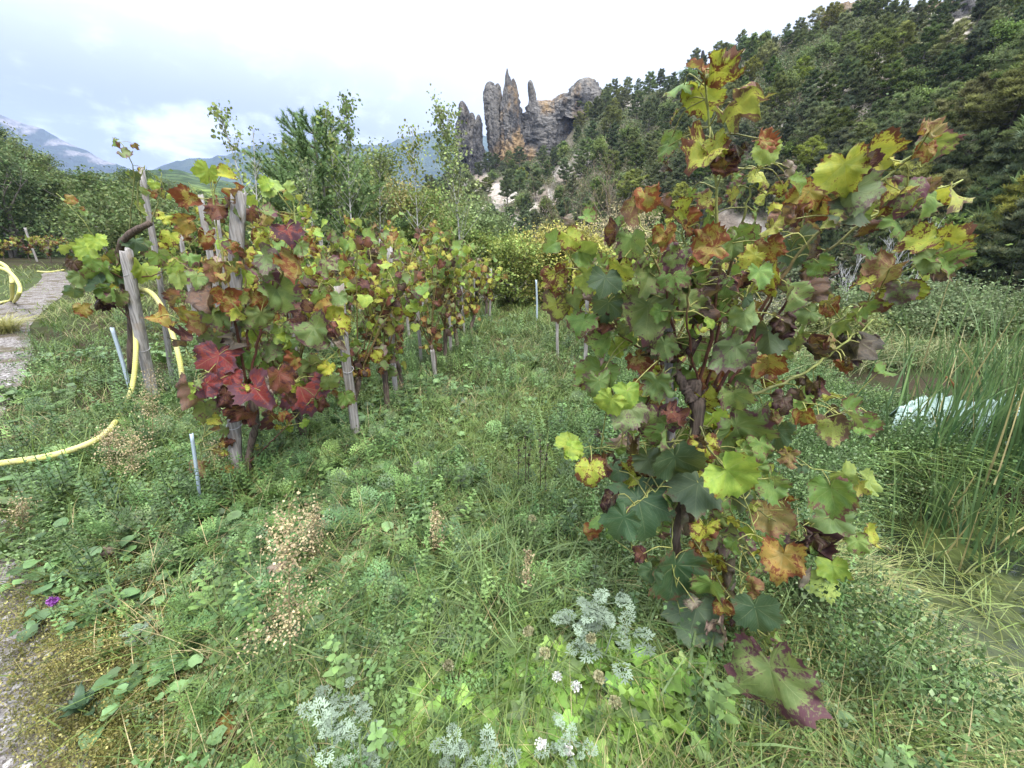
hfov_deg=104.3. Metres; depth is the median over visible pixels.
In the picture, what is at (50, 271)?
hose
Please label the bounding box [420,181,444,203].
pine tree
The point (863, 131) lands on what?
pine tree
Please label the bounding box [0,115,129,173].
mountain
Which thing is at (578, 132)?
pine tree
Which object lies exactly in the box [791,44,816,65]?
oak tree
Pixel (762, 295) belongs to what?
bush
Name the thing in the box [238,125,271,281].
poplar sapling
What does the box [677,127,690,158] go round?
pine tree
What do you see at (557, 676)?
white flower
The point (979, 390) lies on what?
cattail clump
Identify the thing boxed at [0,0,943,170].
sky
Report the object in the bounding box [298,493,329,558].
dried weed
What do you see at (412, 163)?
poplar sapling
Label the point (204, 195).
broadleaf tree
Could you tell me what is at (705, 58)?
pine tree
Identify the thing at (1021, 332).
bush
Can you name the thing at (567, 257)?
grapevine
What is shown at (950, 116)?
pine tree
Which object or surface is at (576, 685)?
white flower
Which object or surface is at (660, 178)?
pine tree
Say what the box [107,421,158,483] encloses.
dried weed
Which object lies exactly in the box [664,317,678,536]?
wooden stake
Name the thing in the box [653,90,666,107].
pine tree
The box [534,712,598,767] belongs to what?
mugwort
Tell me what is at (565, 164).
pine tree
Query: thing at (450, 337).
wooden stake
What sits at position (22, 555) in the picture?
fine weeds
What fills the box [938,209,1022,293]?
pine tree
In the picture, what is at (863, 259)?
bare tree
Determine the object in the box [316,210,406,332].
grapevine
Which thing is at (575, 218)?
pine tree
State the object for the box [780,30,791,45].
pine tree
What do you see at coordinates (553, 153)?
pine tree
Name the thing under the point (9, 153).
broadleaf tree
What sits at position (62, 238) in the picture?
grapevine
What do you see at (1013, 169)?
pine tree
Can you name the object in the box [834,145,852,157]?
pine tree
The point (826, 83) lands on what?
pine tree
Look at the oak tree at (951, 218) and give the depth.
21.23 m
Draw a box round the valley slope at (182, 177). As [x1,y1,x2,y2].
[71,170,423,253]
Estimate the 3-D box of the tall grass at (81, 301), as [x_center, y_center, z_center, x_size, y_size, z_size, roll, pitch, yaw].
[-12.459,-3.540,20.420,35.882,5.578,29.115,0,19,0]
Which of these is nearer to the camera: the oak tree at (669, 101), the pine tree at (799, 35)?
the pine tree at (799, 35)
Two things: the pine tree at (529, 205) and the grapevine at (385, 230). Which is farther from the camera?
the pine tree at (529, 205)
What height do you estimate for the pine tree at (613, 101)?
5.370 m
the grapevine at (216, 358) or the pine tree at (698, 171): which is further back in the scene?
the pine tree at (698, 171)
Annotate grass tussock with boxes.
[0,311,63,335]
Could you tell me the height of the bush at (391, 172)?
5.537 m
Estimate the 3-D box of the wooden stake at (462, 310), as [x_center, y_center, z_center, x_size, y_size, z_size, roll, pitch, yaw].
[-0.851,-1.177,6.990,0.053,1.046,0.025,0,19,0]
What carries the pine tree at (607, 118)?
on the hillside
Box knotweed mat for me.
[0,391,591,767]
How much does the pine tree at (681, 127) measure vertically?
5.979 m
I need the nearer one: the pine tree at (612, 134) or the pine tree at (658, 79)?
the pine tree at (612, 134)
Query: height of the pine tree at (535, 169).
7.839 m
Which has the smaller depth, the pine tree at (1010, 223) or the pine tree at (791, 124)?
the pine tree at (1010, 223)
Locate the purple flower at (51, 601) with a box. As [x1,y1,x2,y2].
[45,596,66,617]
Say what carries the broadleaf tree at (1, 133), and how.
on the wooded slope at (57, 253)
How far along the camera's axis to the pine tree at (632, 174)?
53.83 m
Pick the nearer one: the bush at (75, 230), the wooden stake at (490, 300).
the wooden stake at (490, 300)
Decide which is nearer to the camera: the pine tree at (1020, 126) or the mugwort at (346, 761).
the mugwort at (346, 761)
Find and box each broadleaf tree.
[0,121,64,176]
[0,127,14,140]
[0,136,65,257]
[0,146,68,229]
[0,162,25,233]
[2,129,32,164]
[7,159,93,236]
[32,164,138,254]
[43,158,76,180]
[107,166,151,187]
[107,177,147,189]
[145,171,166,191]
[154,176,176,194]
[193,190,218,205]
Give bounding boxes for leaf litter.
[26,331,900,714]
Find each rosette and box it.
[5,422,46,434]
[31,569,76,587]
[34,400,67,414]
[53,678,105,720]
[82,518,116,534]
[152,352,166,363]
[311,425,340,444]
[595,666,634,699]
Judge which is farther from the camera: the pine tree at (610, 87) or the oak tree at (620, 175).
the pine tree at (610, 87)
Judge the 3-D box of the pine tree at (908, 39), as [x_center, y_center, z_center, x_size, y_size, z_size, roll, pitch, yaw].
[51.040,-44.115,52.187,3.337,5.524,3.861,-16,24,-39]
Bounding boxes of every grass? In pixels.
[0,262,568,346]
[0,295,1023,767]
[243,451,866,767]
[623,298,1023,377]
[631,508,1023,767]
[729,370,1023,543]
[872,494,1023,686]
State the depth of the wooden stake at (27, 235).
24.61 m
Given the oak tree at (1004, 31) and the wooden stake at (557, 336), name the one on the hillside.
the oak tree at (1004, 31)
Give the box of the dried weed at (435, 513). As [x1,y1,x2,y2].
[423,502,446,550]
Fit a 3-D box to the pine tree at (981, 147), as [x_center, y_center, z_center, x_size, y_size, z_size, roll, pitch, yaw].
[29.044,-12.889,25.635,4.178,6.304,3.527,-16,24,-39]
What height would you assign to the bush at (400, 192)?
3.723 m
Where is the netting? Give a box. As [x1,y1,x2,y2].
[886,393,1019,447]
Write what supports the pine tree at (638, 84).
on the hillside
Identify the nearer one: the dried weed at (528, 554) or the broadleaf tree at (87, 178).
the dried weed at (528, 554)
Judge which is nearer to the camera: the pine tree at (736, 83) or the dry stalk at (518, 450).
the dry stalk at (518, 450)
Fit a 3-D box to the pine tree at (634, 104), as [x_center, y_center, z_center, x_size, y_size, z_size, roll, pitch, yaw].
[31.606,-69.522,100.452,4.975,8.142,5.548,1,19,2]
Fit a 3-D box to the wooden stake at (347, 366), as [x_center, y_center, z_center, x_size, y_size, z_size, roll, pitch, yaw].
[-1.280,-0.068,3.121,0.103,1.411,0.068,0,19,0]
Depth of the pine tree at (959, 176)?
24.09 m
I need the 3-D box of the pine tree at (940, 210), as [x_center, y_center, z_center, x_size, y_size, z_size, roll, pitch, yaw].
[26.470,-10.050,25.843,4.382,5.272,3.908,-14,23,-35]
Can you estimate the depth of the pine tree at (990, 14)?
44.34 m
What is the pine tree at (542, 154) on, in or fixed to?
on the hillside
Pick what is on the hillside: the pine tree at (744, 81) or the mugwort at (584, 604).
the pine tree at (744, 81)
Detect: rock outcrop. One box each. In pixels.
[818,0,882,29]
[907,1,952,12]
[952,0,983,18]
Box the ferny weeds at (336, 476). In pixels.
[6,338,1023,767]
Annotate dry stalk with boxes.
[517,442,520,481]
[523,432,526,485]
[527,439,531,478]
[538,434,542,489]
[544,443,548,496]
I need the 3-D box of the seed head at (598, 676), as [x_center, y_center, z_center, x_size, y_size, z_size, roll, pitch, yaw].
[0.270,1.014,1.268,0.041,0.269,0.047,14,23,36]
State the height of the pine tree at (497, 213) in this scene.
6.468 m
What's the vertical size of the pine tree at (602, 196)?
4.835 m
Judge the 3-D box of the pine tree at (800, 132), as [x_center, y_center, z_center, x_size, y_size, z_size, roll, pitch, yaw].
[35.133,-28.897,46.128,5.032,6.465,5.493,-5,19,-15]
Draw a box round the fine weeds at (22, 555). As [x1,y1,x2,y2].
[0,309,1023,767]
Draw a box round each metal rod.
[110,327,133,394]
[189,433,201,506]
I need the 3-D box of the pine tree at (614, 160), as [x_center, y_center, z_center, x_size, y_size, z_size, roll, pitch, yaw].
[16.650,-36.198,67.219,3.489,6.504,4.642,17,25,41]
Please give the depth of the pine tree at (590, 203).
54.14 m
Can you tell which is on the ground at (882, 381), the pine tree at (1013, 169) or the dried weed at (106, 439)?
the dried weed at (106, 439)
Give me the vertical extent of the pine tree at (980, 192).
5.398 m
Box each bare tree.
[528,147,630,253]
[831,221,941,300]
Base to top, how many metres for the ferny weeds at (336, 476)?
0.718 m
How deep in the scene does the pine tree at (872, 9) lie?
70.64 m
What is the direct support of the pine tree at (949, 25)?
on the hillside
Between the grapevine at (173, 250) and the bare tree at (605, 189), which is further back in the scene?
the bare tree at (605, 189)
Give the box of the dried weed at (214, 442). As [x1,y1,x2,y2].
[200,437,225,472]
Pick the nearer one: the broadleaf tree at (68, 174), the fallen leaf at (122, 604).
the fallen leaf at (122, 604)
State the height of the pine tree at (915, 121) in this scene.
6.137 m
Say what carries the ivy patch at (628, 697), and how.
on the ground at (882, 381)
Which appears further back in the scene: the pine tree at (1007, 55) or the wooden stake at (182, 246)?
the pine tree at (1007, 55)
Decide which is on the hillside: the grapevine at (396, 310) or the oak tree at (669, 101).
the oak tree at (669, 101)
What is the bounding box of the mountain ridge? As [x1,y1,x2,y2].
[153,132,488,189]
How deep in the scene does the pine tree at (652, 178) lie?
54.64 m
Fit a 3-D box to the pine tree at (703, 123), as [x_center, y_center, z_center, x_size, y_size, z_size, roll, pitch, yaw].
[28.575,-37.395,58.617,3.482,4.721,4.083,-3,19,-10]
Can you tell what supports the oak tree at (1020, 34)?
on the hillside
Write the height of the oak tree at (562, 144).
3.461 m
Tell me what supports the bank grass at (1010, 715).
on the ground at (882, 381)
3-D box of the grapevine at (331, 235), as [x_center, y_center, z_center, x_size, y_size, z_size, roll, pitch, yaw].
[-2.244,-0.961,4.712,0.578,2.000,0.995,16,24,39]
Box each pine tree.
[224,105,416,275]
[324,161,380,231]
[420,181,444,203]
[422,173,436,191]
[436,176,447,188]
[440,183,452,199]
[443,169,465,187]
[445,185,463,210]
[460,180,489,206]
[473,162,483,177]
[477,177,493,194]
[481,151,496,171]
[483,203,500,220]
[492,153,500,168]
[495,211,509,228]
[497,168,517,202]
[498,160,506,175]
[504,150,513,162]
[504,206,516,226]
[505,159,518,181]
[510,169,527,192]
[511,146,527,166]
[513,209,532,232]
[515,166,529,181]
[519,193,537,215]
[521,227,535,244]
[526,164,544,201]
[527,162,544,177]
[529,208,541,230]
[536,145,548,166]
[538,212,560,232]
[541,160,555,177]
[547,147,560,172]
[556,197,573,221]
[557,157,573,185]
[565,172,578,195]
[572,111,586,126]
[572,154,587,178]
[573,124,581,142]
[573,137,600,166]
[573,192,591,215]
[573,200,604,228]
[573,214,587,230]
[583,101,593,117]
[583,120,598,141]
[588,96,604,122]
[592,185,614,214]
[597,90,611,110]
[599,83,614,99]
[599,149,622,179]
[600,104,625,132]
[605,121,621,146]
[607,97,619,107]
[611,86,624,99]
[611,140,627,165]
[611,205,621,215]
[612,78,620,92]
[613,168,649,201]
[616,88,633,109]
[621,141,647,168]
[623,76,633,92]
[624,126,641,150]
[627,90,645,119]
[634,78,642,91]
[638,96,661,131]
[641,71,658,94]
[641,132,659,158]
[642,162,667,185]
[646,139,663,171]
[651,129,661,140]
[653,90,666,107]
[654,164,677,195]
[655,68,665,88]
[657,102,679,133]
[659,76,671,91]
[667,80,681,101]
[668,181,696,222]
[670,72,678,85]
[671,150,693,184]
[672,102,689,125]
[675,112,692,141]
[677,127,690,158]
[686,47,701,69]
[690,180,726,225]
[693,163,712,183]
[699,113,717,133]
[702,54,708,64]
[704,174,731,196]
[705,119,733,143]
[708,40,723,53]
[717,42,729,50]
[719,79,742,107]
[724,162,746,189]
[732,121,755,146]
[735,29,747,43]
[736,35,747,61]
[738,64,742,87]
[738,151,751,169]
[740,76,750,85]
[741,32,764,60]
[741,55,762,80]
[743,160,767,205]
[752,39,780,73]
[754,105,770,130]
[754,111,787,136]
[754,154,787,201]
[755,34,770,58]
[761,55,784,86]
[761,70,796,111]
[766,36,780,55]
[766,190,788,208]
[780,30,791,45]
[782,23,791,35]
[782,111,799,140]
[784,164,809,188]
[786,134,830,174]
[787,101,850,147]
[788,28,806,52]
[790,16,808,40]
[791,221,842,273]
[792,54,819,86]
[796,83,820,126]
[798,68,824,97]
[802,5,824,26]
[806,21,823,44]
[807,106,857,156]
[810,70,844,109]
[811,100,835,130]
[814,126,856,162]
[819,0,846,32]
[827,8,862,41]
[829,30,863,57]
[829,40,859,72]
[833,94,858,127]
[834,54,861,98]
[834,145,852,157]
[842,65,879,111]
[847,117,877,146]
[850,0,870,19]
[851,15,875,41]
[853,112,879,137]
[855,27,907,70]
[856,0,877,16]
[858,118,906,147]
[859,57,892,96]
[860,11,899,52]
[862,0,886,19]
[862,218,914,278]
[866,97,891,127]
[868,209,920,259]
[871,88,924,135]
[875,58,915,99]
[875,160,956,219]
[876,0,905,26]
[877,0,898,14]
[880,200,950,228]
[882,156,896,177]
[884,20,917,58]
[889,153,918,176]
[893,107,935,161]
[896,20,915,42]
[896,218,949,273]
[900,0,911,17]
[900,104,936,147]
[902,110,961,164]
[904,21,946,71]
[906,0,930,36]
[912,122,967,177]
[914,167,976,221]
[923,79,962,118]
[925,44,968,90]
[925,95,974,131]
[927,0,941,18]
[927,0,951,28]
[928,16,974,74]
[929,16,954,48]
[931,127,999,188]
[933,68,1006,126]
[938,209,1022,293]
[942,0,966,14]
[944,176,1005,224]
[947,149,1014,211]
[950,114,1023,223]
[956,54,991,84]
[958,20,998,66]
[959,111,1006,167]
[963,60,1023,140]
[967,0,1001,26]
[968,128,1016,169]
[972,198,1023,285]
[973,6,1005,40]
[976,207,1023,292]
[978,129,1023,187]
[980,175,1023,235]
[986,60,1023,99]
[991,139,1023,203]
[995,28,1023,71]
[999,53,1023,102]
[1001,0,1013,8]
[1008,1,1023,24]
[1011,0,1023,13]
[1014,102,1023,124]
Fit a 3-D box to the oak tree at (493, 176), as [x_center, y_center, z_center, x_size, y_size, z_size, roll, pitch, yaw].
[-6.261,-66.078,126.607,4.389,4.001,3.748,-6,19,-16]
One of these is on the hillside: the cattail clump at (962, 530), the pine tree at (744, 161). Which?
the pine tree at (744, 161)
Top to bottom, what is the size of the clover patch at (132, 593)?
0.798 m
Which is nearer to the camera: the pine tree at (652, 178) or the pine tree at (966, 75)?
the pine tree at (966, 75)
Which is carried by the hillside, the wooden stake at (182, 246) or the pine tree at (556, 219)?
the pine tree at (556, 219)
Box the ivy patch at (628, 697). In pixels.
[242,606,863,767]
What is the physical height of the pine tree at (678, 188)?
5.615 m
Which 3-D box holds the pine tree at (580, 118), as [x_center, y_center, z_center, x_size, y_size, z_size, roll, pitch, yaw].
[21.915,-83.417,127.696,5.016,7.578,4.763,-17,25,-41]
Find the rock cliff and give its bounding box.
[483,68,602,167]
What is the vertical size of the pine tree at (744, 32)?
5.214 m
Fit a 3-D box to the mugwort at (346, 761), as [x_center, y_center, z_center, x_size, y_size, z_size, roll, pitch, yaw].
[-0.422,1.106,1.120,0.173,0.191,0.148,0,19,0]
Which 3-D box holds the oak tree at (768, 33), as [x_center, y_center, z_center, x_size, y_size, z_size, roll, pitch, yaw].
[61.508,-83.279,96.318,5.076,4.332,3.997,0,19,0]
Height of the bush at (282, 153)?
4.795 m
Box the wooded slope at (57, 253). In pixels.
[0,193,138,257]
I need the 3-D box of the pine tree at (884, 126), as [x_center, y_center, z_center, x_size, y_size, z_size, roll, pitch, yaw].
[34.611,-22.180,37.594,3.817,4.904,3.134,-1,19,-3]
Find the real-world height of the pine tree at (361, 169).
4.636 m
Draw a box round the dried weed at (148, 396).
[123,368,167,451]
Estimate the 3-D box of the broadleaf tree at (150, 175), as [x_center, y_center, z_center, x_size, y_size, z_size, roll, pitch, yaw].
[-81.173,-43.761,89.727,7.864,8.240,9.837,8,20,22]
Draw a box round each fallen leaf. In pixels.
[99,542,117,558]
[117,599,131,610]
[216,710,238,739]
[267,563,282,573]
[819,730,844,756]
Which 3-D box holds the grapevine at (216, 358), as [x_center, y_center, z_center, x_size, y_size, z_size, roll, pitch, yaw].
[-1.496,-0.206,2.377,0.937,1.998,0.920,16,24,39]
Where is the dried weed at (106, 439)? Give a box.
[81,420,139,484]
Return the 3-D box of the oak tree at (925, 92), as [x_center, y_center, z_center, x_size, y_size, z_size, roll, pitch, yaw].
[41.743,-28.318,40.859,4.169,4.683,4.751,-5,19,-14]
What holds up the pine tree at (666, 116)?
on the hillside
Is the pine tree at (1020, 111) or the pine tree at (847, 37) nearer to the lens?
the pine tree at (1020, 111)
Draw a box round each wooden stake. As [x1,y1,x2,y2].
[24,228,38,261]
[119,247,157,400]
[139,167,175,386]
[179,235,200,343]
[198,194,219,306]
[213,220,245,406]
[226,191,246,468]
[318,236,333,349]
[334,283,359,434]
[387,246,397,397]
[401,261,409,340]
[416,301,422,366]
[430,349,436,377]
[447,300,451,358]
[461,287,464,333]
[489,269,491,317]
[556,323,558,357]
[584,300,588,358]
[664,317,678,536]
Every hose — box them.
[0,261,14,303]
[0,267,22,302]
[0,288,184,466]
[37,269,64,272]
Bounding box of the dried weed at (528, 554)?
[508,546,538,596]
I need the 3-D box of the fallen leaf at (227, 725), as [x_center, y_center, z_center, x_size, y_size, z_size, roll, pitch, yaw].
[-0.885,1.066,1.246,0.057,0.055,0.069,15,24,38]
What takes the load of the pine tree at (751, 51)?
on the hillside
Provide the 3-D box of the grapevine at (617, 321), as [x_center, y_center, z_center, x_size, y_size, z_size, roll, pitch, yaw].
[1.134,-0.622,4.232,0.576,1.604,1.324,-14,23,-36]
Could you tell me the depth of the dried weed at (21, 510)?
2.09 m
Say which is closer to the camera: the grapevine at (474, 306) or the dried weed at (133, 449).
the dried weed at (133, 449)
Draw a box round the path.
[0,271,103,767]
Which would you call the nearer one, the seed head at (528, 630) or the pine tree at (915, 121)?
the seed head at (528, 630)
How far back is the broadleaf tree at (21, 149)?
43.95 m
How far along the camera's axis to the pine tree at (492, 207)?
64.58 m
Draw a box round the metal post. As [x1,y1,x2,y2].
[535,280,537,319]
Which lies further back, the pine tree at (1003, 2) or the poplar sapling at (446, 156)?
the pine tree at (1003, 2)
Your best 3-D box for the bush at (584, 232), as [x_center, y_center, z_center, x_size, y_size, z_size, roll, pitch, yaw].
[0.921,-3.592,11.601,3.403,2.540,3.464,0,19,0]
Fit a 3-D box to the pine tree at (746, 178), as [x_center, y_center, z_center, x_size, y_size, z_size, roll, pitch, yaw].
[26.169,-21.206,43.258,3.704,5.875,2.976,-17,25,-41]
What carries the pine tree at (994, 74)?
on the hillside
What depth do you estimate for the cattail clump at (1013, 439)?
3.24 m
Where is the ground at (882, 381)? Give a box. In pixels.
[0,255,1023,767]
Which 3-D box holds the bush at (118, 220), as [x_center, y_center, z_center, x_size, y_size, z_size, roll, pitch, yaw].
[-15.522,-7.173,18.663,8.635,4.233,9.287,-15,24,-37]
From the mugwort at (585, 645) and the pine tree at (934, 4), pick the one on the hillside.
the pine tree at (934, 4)
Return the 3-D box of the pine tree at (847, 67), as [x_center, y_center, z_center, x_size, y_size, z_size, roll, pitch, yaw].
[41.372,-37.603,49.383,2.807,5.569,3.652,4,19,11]
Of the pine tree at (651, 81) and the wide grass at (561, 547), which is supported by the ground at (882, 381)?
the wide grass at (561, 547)
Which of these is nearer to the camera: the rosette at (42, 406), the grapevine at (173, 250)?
the rosette at (42, 406)
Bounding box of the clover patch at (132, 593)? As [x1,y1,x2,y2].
[0,315,1023,767]
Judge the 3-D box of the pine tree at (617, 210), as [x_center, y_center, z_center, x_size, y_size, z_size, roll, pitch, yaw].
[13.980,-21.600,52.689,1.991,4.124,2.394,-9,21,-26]
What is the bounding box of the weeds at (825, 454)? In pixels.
[511,306,1023,767]
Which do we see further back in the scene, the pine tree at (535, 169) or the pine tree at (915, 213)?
the pine tree at (535, 169)
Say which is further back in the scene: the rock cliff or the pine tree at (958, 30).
the rock cliff
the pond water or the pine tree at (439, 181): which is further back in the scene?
the pine tree at (439, 181)
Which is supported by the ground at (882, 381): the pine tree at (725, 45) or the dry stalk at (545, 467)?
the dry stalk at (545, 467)
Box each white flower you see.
[534,737,546,767]
[552,671,561,687]
[563,743,574,757]
[571,680,581,703]
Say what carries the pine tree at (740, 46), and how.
on the hillside
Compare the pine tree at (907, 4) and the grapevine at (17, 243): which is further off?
the pine tree at (907, 4)
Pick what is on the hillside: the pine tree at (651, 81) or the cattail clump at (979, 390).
the pine tree at (651, 81)
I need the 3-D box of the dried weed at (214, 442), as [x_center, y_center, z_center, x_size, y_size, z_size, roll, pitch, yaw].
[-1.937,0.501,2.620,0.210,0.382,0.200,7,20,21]
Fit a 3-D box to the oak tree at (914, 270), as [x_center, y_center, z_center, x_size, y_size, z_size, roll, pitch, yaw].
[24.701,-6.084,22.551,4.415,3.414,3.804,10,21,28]
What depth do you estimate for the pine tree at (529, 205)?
69.16 m
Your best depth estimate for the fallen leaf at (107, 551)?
1.96 m
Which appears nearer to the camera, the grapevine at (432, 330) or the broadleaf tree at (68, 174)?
the grapevine at (432, 330)
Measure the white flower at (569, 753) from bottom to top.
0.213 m
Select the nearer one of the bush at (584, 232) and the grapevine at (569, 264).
the grapevine at (569, 264)
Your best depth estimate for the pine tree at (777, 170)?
40.19 m
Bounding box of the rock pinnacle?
[453,101,487,175]
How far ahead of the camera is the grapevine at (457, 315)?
5.80 m
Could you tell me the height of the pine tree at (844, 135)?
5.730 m
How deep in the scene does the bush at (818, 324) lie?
7.03 m
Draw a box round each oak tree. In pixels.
[459,171,475,185]
[486,169,498,180]
[513,193,528,209]
[522,161,530,173]
[535,195,555,217]
[551,184,567,203]
[557,141,568,147]
[557,144,571,161]
[587,134,609,164]
[587,176,608,190]
[608,171,629,193]
[618,123,639,143]
[640,202,676,225]
[658,96,678,121]
[674,65,698,83]
[758,30,771,39]
[774,67,802,97]
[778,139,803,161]
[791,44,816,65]
[805,34,839,65]
[886,65,936,94]
[890,80,947,114]
[895,212,1021,284]
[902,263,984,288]
[930,76,979,112]
[973,12,1023,65]
[973,40,1017,75]
[1009,24,1023,49]
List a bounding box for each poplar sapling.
[204,99,266,280]
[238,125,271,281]
[283,144,339,293]
[314,101,352,309]
[323,89,374,313]
[356,141,404,247]
[389,118,440,305]
[417,83,492,313]
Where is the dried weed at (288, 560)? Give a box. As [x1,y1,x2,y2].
[236,478,330,665]
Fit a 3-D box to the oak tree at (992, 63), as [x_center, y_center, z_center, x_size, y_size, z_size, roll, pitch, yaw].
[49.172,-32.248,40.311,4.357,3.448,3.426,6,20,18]
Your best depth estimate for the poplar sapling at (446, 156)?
8.09 m
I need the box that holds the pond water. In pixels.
[864,504,1023,709]
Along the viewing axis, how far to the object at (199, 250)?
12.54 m
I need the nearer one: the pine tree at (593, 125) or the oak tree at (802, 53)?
the oak tree at (802, 53)
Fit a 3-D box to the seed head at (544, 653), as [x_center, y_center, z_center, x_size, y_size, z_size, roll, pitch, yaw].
[0.106,0.983,1.316,0.042,0.298,0.044,17,25,40]
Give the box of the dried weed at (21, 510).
[0,491,41,535]
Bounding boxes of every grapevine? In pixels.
[0,239,14,261]
[3,235,42,261]
[18,235,52,258]
[25,237,62,263]
[49,236,73,252]
[56,137,200,373]
[138,233,221,307]
[141,159,356,477]
[160,189,323,400]
[188,182,313,323]
[215,266,340,439]
[245,227,429,399]
[261,219,320,324]
[262,212,360,366]
[281,218,356,279]
[313,223,343,277]
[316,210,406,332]
[327,218,420,392]
[330,223,440,409]
[351,217,399,304]
[371,231,480,368]
[387,218,437,333]
[413,226,466,315]
[414,237,466,361]
[432,230,488,348]
[432,244,497,336]
[466,257,507,317]
[540,44,979,729]
[554,240,634,313]
[558,250,615,308]
[572,247,681,365]
[618,256,736,408]
[631,252,647,347]
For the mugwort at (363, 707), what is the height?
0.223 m
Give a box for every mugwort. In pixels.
[120,618,153,644]
[294,697,360,767]
[313,677,371,744]
[332,726,393,767]
[339,716,377,755]
[429,722,472,767]
[461,723,522,767]
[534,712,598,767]
[550,608,601,656]
[575,608,656,684]
[576,588,634,628]
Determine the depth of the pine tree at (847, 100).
45.05 m
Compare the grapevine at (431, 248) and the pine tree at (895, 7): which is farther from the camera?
the pine tree at (895, 7)
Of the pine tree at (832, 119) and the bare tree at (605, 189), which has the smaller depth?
the bare tree at (605, 189)
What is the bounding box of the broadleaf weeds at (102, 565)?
[0,313,1001,767]
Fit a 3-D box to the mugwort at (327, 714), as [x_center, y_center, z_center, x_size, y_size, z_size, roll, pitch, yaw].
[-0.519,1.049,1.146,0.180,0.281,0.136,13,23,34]
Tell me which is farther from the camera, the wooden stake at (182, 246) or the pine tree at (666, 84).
the pine tree at (666, 84)
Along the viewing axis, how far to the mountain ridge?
1901.49 m
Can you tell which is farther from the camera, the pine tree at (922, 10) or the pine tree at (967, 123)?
the pine tree at (922, 10)
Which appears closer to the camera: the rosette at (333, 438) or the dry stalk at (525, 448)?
the dry stalk at (525, 448)
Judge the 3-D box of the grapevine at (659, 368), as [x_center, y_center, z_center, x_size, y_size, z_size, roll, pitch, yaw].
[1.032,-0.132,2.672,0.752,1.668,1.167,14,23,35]
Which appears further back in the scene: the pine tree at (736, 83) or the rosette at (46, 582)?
the pine tree at (736, 83)
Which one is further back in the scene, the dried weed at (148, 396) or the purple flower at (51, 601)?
the dried weed at (148, 396)
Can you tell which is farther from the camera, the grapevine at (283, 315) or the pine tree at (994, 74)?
the pine tree at (994, 74)
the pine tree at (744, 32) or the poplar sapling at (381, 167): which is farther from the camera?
the pine tree at (744, 32)
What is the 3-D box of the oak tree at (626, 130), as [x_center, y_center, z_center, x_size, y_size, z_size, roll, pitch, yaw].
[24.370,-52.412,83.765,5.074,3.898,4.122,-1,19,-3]
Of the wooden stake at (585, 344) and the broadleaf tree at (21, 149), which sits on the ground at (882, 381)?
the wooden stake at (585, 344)
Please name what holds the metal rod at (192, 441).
on the ground at (882, 381)
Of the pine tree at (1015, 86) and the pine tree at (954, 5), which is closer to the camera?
the pine tree at (1015, 86)
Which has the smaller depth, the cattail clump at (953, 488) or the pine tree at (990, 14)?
the cattail clump at (953, 488)
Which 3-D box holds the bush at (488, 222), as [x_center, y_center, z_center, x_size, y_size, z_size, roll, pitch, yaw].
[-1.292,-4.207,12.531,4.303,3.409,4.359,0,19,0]
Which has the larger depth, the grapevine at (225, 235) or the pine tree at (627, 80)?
the pine tree at (627, 80)
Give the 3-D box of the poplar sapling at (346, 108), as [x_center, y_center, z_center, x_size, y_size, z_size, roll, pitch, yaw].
[-3.600,-3.797,8.845,1.188,4.759,1.184,0,19,0]
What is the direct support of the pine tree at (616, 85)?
on the hillside
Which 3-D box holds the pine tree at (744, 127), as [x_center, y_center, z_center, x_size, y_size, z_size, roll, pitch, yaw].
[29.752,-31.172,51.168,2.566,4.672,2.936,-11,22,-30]
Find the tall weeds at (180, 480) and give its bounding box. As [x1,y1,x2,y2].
[0,294,1018,767]
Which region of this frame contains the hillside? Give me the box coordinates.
[429,5,1022,320]
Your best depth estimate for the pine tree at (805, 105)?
48.67 m
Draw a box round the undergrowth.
[420,0,1023,323]
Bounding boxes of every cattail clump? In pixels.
[858,289,1023,499]
[866,449,1023,571]
[868,424,1023,552]
[883,313,1023,484]
[895,262,1023,457]
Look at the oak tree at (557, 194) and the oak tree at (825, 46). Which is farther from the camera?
the oak tree at (557, 194)
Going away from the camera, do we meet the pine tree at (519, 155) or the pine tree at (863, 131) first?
the pine tree at (863, 131)
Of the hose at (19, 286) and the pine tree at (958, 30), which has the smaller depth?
the hose at (19, 286)
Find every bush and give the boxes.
[23,176,207,271]
[35,169,184,263]
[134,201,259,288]
[190,183,349,293]
[226,133,381,292]
[319,135,420,281]
[335,172,476,298]
[385,177,510,303]
[432,194,533,303]
[468,225,554,305]
[495,218,603,305]
[526,227,617,302]
[572,200,682,294]
[614,219,726,273]
[710,256,839,302]
[722,292,816,327]
[761,299,907,338]
[805,260,1023,354]
[854,292,1023,347]
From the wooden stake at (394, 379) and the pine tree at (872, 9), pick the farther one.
the pine tree at (872, 9)
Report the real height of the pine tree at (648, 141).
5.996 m
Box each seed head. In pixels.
[442,659,453,676]
[523,625,533,656]
[528,514,535,546]
[539,647,550,677]
[585,631,596,664]
[593,668,604,700]
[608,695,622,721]
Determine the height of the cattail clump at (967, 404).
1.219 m

